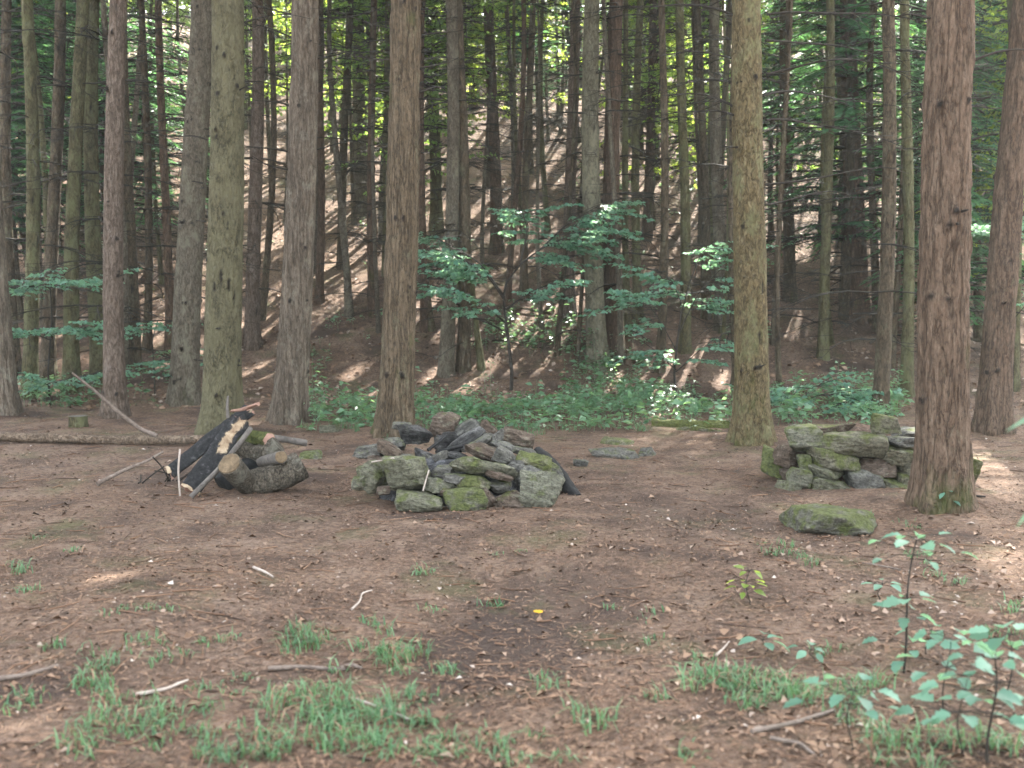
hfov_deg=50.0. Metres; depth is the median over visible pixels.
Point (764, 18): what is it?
young tree
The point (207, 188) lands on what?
slim tree
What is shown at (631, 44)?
young tree
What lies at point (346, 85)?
conifer tree
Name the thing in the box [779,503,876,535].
stone
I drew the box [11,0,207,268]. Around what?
hemlock tree
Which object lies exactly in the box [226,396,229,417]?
wood splinter
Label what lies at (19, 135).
hemlock tree
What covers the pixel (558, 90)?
young tree
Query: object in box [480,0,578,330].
slim tree
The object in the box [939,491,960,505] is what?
seedling
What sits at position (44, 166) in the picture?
slim tree
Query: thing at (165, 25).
young tree
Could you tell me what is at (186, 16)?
slim tree
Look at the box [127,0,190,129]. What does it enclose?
young tree
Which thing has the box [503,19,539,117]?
young tree
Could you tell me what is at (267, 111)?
slim tree
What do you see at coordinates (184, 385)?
conifer tree
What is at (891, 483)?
wall stone
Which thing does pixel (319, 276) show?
conifer tree
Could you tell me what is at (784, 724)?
stick
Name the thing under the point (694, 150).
young tree
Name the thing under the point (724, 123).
conifer tree
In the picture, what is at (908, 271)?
conifer tree
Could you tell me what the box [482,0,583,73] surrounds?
young tree
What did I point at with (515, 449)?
ring stone
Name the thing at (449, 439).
ring stone
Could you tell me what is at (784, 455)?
wall stone
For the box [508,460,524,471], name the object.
ring stone
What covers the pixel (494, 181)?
conifer tree
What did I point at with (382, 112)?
young tree
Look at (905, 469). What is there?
wall stone
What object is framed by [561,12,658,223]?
slim tree
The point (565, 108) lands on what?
slim tree
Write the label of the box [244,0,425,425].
conifer tree
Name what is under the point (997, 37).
young tree
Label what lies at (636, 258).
conifer tree
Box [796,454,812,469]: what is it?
wall stone
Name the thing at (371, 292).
conifer tree
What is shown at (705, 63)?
young tree
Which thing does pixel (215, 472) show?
pole
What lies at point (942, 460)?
conifer tree
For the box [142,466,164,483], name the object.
twig
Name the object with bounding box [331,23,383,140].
young tree
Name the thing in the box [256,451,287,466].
round log
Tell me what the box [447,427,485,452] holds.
ring stone
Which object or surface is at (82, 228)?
slim tree
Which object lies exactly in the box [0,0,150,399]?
conifer tree
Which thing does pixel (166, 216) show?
conifer tree
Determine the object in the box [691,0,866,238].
hemlock tree
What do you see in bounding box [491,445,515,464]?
ring stone
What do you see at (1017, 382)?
conifer tree
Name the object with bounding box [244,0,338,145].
young tree
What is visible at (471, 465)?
ring stone
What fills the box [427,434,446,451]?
charred stick
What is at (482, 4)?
young tree
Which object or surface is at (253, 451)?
round log
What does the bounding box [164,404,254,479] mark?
split log
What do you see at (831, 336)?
slim tree
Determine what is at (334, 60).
young tree
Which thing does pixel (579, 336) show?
slim tree
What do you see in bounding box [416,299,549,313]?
fallen branch
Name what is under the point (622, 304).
leafy bush
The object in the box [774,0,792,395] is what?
conifer tree
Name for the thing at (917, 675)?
seedling
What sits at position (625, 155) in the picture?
slim tree
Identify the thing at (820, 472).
wall stone
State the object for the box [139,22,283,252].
slim tree
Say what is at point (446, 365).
conifer tree
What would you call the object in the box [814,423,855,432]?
wall stone
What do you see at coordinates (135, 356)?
conifer tree
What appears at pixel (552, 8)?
young tree
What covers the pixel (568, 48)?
slim tree
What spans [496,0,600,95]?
young tree
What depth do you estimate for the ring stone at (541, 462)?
8.33 m
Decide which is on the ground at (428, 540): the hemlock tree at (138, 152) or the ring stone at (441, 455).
the hemlock tree at (138, 152)
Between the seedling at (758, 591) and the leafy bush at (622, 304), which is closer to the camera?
the seedling at (758, 591)
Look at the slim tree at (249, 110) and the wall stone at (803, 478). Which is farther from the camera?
the slim tree at (249, 110)
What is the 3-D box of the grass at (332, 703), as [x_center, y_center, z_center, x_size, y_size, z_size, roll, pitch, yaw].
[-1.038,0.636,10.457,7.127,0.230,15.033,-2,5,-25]
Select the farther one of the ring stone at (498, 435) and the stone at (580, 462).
the stone at (580, 462)
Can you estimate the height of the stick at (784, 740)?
0.021 m
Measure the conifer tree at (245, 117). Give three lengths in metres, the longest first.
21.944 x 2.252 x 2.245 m
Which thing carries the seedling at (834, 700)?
on the ground at (428, 540)
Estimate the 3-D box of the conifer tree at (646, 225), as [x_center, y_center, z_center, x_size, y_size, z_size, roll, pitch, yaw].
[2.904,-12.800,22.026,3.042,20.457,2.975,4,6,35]
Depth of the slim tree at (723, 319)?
18.04 m
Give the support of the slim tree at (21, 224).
on the ground at (428, 540)
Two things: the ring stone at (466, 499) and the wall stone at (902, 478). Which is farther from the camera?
the wall stone at (902, 478)
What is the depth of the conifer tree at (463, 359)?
17.42 m
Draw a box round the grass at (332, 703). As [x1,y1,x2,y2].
[0,397,1023,767]
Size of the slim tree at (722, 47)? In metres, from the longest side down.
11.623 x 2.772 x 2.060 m
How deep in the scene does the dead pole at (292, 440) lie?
9.76 m
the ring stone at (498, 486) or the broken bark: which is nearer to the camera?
the ring stone at (498, 486)
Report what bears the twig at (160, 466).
on the ground at (428, 540)
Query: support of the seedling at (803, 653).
on the ground at (428, 540)
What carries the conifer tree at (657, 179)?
on the ground at (428, 540)
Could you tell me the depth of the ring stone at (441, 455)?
8.42 m
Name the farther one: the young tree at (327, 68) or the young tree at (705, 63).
the young tree at (327, 68)
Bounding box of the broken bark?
[230,402,259,412]
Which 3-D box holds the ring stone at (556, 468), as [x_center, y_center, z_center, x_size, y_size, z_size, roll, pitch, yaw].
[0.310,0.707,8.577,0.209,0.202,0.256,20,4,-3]
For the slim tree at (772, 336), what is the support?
on the ground at (428, 540)
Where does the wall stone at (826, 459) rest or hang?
on the wall stone at (820, 472)
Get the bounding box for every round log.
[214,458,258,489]
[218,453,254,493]
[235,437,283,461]
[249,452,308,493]
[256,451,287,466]
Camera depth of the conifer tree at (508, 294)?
20.15 m
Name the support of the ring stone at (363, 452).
on the ring stone at (373, 457)
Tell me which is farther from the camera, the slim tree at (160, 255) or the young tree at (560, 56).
the young tree at (560, 56)
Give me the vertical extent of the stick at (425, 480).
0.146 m
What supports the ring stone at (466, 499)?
on the ground at (428, 540)
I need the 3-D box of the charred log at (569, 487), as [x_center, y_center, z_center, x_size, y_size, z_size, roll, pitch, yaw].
[0.362,0.720,8.641,0.148,0.414,0.564,-3,5,-37]
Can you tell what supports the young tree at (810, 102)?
on the ground at (428, 540)
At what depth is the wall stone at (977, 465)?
8.65 m
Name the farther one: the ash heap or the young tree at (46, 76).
the young tree at (46, 76)
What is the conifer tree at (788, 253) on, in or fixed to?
on the ground at (428, 540)
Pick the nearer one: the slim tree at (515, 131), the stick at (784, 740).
the stick at (784, 740)
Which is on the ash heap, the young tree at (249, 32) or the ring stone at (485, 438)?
the ring stone at (485, 438)
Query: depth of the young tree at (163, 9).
34.36 m
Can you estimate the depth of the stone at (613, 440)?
11.58 m
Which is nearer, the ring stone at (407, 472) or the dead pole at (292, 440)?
the ring stone at (407, 472)
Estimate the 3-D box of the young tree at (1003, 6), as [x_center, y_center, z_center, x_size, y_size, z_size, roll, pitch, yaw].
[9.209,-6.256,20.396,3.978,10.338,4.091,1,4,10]
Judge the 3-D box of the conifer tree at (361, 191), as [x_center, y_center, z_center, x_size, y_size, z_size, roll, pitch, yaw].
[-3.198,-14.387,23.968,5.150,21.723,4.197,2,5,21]
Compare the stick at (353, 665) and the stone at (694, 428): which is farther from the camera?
the stone at (694, 428)
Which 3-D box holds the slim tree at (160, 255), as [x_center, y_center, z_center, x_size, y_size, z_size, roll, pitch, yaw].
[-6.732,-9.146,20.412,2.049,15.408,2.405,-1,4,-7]
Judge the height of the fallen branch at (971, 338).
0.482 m
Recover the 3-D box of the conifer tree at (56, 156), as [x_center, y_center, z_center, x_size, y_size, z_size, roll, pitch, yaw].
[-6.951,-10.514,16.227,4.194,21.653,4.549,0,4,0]
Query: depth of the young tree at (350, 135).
24.06 m
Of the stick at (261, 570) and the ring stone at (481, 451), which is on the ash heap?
the ring stone at (481, 451)
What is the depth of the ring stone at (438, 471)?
8.10 m
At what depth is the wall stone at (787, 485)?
8.64 m
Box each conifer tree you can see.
[0,0,97,371]
[0,0,127,415]
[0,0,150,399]
[0,0,181,380]
[0,0,275,394]
[1,0,286,353]
[3,0,281,374]
[9,0,258,386]
[98,0,131,418]
[123,0,277,357]
[128,0,289,406]
[132,0,362,350]
[163,12,172,51]
[165,0,309,434]
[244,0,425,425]
[244,0,442,303]
[244,0,475,317]
[244,15,248,129]
[260,0,276,320]
[273,0,291,156]
[283,0,445,269]
[313,0,465,437]
[323,0,472,276]
[323,5,337,138]
[325,8,378,215]
[329,0,543,332]
[370,0,539,378]
[376,0,583,255]
[377,2,487,234]
[417,0,581,373]
[429,0,688,320]
[437,0,660,301]
[456,0,725,361]
[467,0,729,371]
[468,10,477,111]
[470,15,552,186]
[505,0,526,301]
[507,43,655,259]
[532,0,731,373]
[547,0,723,319]
[553,0,577,356]
[553,0,806,354]
[555,0,581,93]
[580,0,833,320]
[599,0,707,241]
[602,0,847,333]
[615,0,841,401]
[621,10,648,123]
[621,27,689,180]
[635,0,926,445]
[667,0,880,303]
[668,0,785,274]
[685,0,1004,416]
[685,54,801,205]
[691,0,919,360]
[723,1,727,50]
[764,0,921,325]
[768,0,1002,397]
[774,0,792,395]
[896,0,1023,391]
[901,0,1023,514]
[971,0,1023,435]
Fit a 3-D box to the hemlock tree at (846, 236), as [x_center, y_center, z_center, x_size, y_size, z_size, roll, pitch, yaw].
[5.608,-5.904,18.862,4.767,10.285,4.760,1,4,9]
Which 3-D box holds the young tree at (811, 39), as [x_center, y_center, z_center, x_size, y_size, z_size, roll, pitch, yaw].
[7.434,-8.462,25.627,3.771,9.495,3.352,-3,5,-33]
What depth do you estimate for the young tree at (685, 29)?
29.34 m
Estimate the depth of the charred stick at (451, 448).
8.74 m
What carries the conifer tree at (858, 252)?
on the ground at (428, 540)
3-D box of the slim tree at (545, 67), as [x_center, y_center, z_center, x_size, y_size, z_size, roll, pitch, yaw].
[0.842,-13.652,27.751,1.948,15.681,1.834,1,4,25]
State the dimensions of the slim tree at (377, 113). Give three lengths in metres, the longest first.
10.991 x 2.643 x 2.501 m
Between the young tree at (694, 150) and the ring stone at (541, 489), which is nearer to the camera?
the ring stone at (541, 489)
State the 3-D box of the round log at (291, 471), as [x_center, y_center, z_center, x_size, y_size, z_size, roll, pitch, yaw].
[-1.839,0.716,8.611,0.488,0.342,0.257,-1,4,-13]
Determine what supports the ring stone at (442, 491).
on the ring stone at (466, 499)
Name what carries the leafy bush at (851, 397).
on the ground at (428, 540)
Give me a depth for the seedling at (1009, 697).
3.53 m
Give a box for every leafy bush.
[578,240,777,404]
[722,371,904,421]
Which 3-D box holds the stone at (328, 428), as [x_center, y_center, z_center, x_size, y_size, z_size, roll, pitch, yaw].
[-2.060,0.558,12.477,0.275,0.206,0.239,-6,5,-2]
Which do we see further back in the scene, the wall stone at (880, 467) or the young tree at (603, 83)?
the young tree at (603, 83)
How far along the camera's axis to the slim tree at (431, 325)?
19.07 m
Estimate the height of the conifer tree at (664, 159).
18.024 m
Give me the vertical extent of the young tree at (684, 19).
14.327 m
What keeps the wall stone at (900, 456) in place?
on the wall stone at (905, 469)
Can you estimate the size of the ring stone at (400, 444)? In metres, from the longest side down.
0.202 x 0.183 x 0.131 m
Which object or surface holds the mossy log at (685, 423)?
on the ground at (428, 540)
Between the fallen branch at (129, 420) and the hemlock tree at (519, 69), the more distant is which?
the hemlock tree at (519, 69)
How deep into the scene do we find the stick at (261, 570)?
5.94 m
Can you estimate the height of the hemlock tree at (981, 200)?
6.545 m
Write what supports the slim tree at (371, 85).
on the ground at (428, 540)
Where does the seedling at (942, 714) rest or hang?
on the ground at (428, 540)
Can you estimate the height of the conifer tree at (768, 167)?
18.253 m
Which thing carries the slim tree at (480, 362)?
on the ground at (428, 540)
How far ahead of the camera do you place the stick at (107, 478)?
9.08 m
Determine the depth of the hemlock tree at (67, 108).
21.56 m
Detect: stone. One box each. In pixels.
[299,449,322,458]
[319,424,341,432]
[351,476,365,490]
[352,441,394,458]
[356,459,387,493]
[367,455,382,461]
[376,486,390,494]
[377,439,402,455]
[382,455,430,490]
[384,437,405,450]
[392,421,411,429]
[394,489,443,512]
[397,424,432,444]
[414,447,433,458]
[422,477,455,492]
[429,412,460,436]
[430,464,457,478]
[431,450,448,461]
[434,431,458,449]
[439,488,453,495]
[440,451,466,458]
[442,473,464,484]
[443,487,487,510]
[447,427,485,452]
[449,456,519,476]
[455,418,481,435]
[455,474,491,488]
[461,433,492,452]
[465,442,496,461]
[480,419,497,433]
[483,487,496,507]
[485,470,513,481]
[486,428,503,446]
[488,479,511,493]
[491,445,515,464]
[492,440,513,450]
[494,490,523,507]
[503,426,534,448]
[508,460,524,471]
[511,446,535,453]
[513,465,541,486]
[515,450,551,471]
[519,469,564,507]
[551,462,563,476]
[573,459,588,466]
[588,447,638,459]
[600,436,633,444]
[638,447,655,455]
[676,426,721,431]
[760,444,782,479]
[773,443,801,467]
[774,480,801,490]
[779,468,788,479]
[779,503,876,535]
[784,423,822,453]
[786,467,812,488]
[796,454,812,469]
[806,447,860,470]
[808,463,844,480]
[811,476,850,489]
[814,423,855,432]
[819,431,888,458]
[843,469,885,488]
[856,456,896,477]
[870,413,901,433]
[882,444,912,466]
[883,478,907,488]
[886,436,914,447]
[891,426,914,436]
[896,463,910,475]
[896,472,908,484]
[973,458,982,482]
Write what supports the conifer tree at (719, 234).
on the ground at (428, 540)
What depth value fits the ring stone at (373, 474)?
8.06 m
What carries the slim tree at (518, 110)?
on the ground at (428, 540)
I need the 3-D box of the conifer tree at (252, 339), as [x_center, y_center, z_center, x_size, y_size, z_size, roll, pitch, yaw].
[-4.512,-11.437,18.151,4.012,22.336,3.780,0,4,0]
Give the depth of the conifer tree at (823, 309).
17.65 m
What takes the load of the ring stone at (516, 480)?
on the ash heap
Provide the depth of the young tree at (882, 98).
24.55 m
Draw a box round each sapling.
[416,200,655,390]
[971,214,1023,391]
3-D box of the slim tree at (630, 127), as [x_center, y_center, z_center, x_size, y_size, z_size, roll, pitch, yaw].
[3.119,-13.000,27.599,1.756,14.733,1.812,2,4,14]
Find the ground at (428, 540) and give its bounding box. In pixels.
[0,16,1023,767]
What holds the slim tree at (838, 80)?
on the ground at (428, 540)
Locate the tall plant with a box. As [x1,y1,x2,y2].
[1005,418,1023,527]
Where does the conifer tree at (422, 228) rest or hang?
on the ground at (428, 540)
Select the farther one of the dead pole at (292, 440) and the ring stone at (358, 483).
the dead pole at (292, 440)
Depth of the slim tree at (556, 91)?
19.54 m
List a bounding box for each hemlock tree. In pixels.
[0,0,104,318]
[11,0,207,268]
[12,0,154,256]
[62,0,243,275]
[477,0,599,173]
[516,1,604,133]
[599,22,647,118]
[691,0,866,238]
[712,0,973,320]
[791,0,1006,274]
[851,1,1023,358]
[878,0,1023,341]
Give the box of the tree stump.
[68,415,88,427]
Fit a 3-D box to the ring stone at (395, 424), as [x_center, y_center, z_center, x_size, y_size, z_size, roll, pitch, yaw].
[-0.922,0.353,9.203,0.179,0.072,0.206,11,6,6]
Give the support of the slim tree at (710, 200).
on the ground at (428, 540)
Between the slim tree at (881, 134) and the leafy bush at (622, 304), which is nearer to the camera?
the leafy bush at (622, 304)
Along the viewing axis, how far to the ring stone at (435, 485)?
7.96 m
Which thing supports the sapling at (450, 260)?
on the ground at (428, 540)
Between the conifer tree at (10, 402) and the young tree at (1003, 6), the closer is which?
the conifer tree at (10, 402)
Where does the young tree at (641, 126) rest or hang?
on the ground at (428, 540)
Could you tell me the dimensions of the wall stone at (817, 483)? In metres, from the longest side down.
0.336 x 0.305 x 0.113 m
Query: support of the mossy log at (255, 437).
on the round log at (253, 451)
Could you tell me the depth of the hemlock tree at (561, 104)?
28.51 m
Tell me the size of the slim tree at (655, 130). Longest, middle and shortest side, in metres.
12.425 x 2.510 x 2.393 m
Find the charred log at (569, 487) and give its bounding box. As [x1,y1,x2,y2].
[534,447,580,495]
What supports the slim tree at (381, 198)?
on the ground at (428, 540)
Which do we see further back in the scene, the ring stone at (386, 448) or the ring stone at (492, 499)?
the ring stone at (386, 448)
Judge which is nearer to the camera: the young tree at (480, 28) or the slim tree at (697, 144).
the slim tree at (697, 144)
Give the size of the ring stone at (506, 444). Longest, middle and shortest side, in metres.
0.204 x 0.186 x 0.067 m
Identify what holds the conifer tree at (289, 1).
on the ground at (428, 540)
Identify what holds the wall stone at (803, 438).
on the wall stone at (784, 455)
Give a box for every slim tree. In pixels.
[0,8,64,327]
[11,0,103,326]
[11,0,104,275]
[18,0,208,382]
[42,0,181,301]
[42,10,138,238]
[127,1,179,201]
[130,0,208,283]
[133,4,262,218]
[135,0,207,295]
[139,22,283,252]
[153,0,243,262]
[210,23,266,175]
[244,0,285,184]
[246,0,388,318]
[263,0,288,223]
[263,0,382,274]
[319,0,389,332]
[322,0,528,331]
[324,0,343,127]
[324,0,437,374]
[324,1,339,152]
[330,9,477,243]
[352,31,380,141]
[380,0,523,289]
[418,0,550,371]
[436,0,536,265]
[467,0,560,284]
[469,0,566,243]
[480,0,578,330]
[499,33,558,146]
[503,0,581,232]
[514,0,708,336]
[518,0,630,217]
[528,0,581,297]
[530,15,620,364]
[535,0,555,139]
[535,14,621,194]
[544,0,621,142]
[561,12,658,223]
[567,0,678,364]
[598,19,646,145]
[621,16,695,188]
[650,0,774,259]
[657,0,723,310]
[669,0,731,339]
[675,0,726,189]
[694,11,809,244]
[711,0,837,345]
[719,1,771,126]
[763,0,819,235]
[764,7,817,246]
[764,16,869,248]
[766,2,925,298]
[769,0,881,345]
[816,0,986,367]
[830,0,995,332]
[860,21,926,266]
[864,28,882,180]
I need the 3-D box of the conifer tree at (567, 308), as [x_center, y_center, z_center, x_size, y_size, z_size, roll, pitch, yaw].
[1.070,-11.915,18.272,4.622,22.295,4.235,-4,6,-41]
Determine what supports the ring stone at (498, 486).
on the ring stone at (507, 499)
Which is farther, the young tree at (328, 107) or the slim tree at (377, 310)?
the young tree at (328, 107)
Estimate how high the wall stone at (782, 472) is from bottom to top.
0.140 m
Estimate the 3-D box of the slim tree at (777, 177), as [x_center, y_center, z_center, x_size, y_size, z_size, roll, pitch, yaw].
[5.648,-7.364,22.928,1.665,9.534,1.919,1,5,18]
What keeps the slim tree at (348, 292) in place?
on the ground at (428, 540)
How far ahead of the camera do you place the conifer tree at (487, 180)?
26.14 m
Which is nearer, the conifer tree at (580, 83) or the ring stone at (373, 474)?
the ring stone at (373, 474)
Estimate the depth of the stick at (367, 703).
3.98 m
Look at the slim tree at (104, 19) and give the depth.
16.96 m
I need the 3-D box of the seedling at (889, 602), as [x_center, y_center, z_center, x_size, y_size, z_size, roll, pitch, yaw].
[1.622,0.887,4.371,0.426,0.589,0.348,2,5,23]
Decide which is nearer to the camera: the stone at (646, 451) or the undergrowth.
the stone at (646, 451)
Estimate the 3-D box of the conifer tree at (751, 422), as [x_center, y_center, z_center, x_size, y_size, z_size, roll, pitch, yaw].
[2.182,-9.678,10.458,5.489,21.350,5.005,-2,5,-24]
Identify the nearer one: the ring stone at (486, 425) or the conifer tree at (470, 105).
the ring stone at (486, 425)
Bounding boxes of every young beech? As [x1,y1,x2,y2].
[8,267,159,404]
[97,320,203,393]
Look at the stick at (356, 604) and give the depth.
5.45 m
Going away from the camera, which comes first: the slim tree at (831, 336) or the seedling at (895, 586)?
the seedling at (895, 586)
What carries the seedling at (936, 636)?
on the ground at (428, 540)
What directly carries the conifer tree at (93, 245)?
on the ground at (428, 540)
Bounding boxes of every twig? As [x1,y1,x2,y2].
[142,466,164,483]
[152,456,168,478]
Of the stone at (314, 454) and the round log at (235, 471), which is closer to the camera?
the round log at (235, 471)
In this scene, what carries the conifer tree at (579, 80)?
on the ground at (428, 540)
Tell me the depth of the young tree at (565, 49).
31.64 m
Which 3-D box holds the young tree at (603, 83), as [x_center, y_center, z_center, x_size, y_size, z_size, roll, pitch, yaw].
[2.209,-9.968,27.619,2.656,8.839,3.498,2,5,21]
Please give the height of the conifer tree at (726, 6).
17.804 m
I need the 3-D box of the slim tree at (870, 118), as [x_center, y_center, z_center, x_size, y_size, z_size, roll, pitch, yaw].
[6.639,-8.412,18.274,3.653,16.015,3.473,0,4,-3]
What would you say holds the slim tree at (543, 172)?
on the ground at (428, 540)
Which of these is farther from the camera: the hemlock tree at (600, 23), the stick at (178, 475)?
the hemlock tree at (600, 23)
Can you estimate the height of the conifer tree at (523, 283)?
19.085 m
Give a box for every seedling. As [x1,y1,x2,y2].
[724,565,765,604]
[738,630,789,653]
[783,673,900,749]
[787,640,824,662]
[861,578,902,599]
[862,531,976,673]
[894,670,1023,756]
[895,628,996,721]
[896,614,969,653]
[930,640,1023,764]
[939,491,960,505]
[968,621,1023,690]
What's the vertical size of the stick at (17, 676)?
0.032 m
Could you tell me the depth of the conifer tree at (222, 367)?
12.11 m
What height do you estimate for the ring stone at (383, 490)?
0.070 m
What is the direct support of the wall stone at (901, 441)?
on the wall stone at (900, 456)
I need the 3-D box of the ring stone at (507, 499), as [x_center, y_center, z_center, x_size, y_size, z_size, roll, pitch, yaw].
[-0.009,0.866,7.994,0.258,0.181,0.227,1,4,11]
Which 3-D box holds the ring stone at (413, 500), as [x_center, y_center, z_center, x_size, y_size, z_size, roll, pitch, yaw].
[-0.668,0.857,7.936,0.361,0.167,0.308,4,4,-4]
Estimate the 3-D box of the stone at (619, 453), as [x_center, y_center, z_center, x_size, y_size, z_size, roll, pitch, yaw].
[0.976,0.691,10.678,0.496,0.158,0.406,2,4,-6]
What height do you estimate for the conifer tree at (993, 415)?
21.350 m
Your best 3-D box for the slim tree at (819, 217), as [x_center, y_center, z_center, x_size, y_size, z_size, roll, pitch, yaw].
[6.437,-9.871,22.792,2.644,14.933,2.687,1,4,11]
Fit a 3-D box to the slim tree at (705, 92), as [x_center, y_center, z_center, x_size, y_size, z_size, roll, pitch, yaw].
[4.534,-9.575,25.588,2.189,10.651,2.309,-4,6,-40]
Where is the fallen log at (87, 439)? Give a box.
[0,432,237,444]
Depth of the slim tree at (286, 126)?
23.78 m
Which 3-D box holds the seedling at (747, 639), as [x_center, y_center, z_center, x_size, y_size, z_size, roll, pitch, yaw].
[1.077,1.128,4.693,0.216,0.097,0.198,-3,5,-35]
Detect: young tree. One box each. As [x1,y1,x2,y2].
[12,0,69,207]
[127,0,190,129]
[128,1,190,19]
[130,1,190,31]
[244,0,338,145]
[244,0,352,77]
[246,0,465,225]
[265,0,484,233]
[275,5,383,97]
[276,0,382,181]
[283,5,342,108]
[323,0,519,195]
[324,21,383,141]
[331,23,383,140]
[336,3,477,178]
[377,0,562,121]
[464,12,519,97]
[479,0,604,168]
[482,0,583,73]
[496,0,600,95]
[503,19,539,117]
[537,7,583,76]
[539,0,607,119]
[540,0,634,88]
[543,16,567,92]
[547,0,583,65]
[580,1,721,116]
[598,0,721,228]
[606,8,687,62]
[622,0,675,155]
[628,0,799,243]
[630,5,796,59]
[658,6,762,211]
[684,7,687,108]
[762,0,823,129]
[762,0,920,247]
[770,2,897,204]
[861,33,919,145]
[896,4,1007,207]
[915,0,1023,362]
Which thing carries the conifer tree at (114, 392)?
on the ground at (428, 540)
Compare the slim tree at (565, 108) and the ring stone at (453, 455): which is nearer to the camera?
the ring stone at (453, 455)
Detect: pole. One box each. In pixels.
[189,426,252,497]
[274,435,306,446]
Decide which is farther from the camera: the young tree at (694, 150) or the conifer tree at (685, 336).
the young tree at (694, 150)
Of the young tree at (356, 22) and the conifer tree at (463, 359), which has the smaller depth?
the conifer tree at (463, 359)
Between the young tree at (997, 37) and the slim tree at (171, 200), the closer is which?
the young tree at (997, 37)
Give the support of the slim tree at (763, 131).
on the ground at (428, 540)
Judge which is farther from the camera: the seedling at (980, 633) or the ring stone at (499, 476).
the ring stone at (499, 476)
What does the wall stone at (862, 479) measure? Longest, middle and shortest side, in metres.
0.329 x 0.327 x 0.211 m
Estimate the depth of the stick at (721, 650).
4.71 m
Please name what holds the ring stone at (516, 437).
on the ash heap
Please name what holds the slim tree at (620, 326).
on the ground at (428, 540)
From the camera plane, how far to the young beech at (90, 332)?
14.84 m
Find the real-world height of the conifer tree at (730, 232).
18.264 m
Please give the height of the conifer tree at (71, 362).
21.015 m
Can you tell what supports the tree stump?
on the ground at (428, 540)
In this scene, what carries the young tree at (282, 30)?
on the ground at (428, 540)
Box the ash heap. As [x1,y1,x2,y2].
[379,456,519,505]
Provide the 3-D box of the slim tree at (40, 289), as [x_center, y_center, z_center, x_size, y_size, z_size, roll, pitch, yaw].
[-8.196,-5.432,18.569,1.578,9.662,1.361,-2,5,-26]
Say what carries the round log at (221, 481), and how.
on the ground at (428, 540)
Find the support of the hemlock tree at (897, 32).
on the ground at (428, 540)
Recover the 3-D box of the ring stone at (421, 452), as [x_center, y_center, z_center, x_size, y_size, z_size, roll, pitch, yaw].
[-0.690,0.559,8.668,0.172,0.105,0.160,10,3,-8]
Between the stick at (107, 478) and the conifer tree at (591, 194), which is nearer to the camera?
the stick at (107, 478)
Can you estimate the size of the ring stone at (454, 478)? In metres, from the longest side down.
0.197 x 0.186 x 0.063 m
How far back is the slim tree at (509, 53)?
22.70 m
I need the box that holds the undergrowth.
[18,160,914,431]
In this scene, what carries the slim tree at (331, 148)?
on the ground at (428, 540)
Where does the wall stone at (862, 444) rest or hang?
on the wall stone at (880, 467)
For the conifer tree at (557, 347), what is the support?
on the ground at (428, 540)
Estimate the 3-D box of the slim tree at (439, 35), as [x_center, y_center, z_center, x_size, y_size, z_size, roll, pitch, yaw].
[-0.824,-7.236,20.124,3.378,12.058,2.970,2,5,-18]
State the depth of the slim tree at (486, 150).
22.05 m
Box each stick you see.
[0,664,58,680]
[96,451,163,485]
[135,679,188,695]
[177,449,180,495]
[252,566,273,576]
[268,665,344,670]
[338,663,362,671]
[351,590,372,609]
[352,697,408,719]
[422,470,429,490]
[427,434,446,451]
[435,444,462,453]
[715,641,729,656]
[750,709,834,733]
[770,735,815,755]
[862,562,900,570]
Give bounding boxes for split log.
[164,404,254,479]
[181,414,248,496]
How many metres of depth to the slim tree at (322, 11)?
21.53 m
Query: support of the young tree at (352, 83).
on the ground at (428, 540)
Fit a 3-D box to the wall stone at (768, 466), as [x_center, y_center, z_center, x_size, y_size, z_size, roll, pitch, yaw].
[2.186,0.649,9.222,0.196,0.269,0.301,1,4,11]
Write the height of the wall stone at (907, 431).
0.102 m
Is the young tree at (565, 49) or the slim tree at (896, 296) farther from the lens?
the young tree at (565, 49)
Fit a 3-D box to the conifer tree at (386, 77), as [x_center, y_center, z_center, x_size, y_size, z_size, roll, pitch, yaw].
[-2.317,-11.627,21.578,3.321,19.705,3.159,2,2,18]
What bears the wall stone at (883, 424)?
on the wall stone at (862, 444)
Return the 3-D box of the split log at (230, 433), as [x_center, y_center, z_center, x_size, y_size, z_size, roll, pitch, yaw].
[-2.318,0.560,8.636,0.141,0.614,0.618,3,6,38]
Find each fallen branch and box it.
[71,372,157,437]
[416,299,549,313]
[867,318,1023,345]
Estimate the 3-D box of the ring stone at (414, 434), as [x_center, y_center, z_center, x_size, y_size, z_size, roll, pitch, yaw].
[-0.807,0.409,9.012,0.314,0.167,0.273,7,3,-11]
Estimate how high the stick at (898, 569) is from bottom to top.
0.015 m
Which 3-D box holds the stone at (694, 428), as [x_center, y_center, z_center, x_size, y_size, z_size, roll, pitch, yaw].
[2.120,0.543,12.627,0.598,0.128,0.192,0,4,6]
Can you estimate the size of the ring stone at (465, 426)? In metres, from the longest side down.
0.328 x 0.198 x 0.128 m
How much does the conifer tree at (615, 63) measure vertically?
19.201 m
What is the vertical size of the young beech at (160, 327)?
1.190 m
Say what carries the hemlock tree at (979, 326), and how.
on the ground at (428, 540)
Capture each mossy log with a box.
[238,430,274,444]
[651,418,729,428]
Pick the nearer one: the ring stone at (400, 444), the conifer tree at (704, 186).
the ring stone at (400, 444)
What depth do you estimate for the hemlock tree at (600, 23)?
29.42 m
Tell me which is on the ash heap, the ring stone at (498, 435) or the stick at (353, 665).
the ring stone at (498, 435)
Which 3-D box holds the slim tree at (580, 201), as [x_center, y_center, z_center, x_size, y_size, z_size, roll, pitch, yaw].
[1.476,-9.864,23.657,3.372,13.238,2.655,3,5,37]

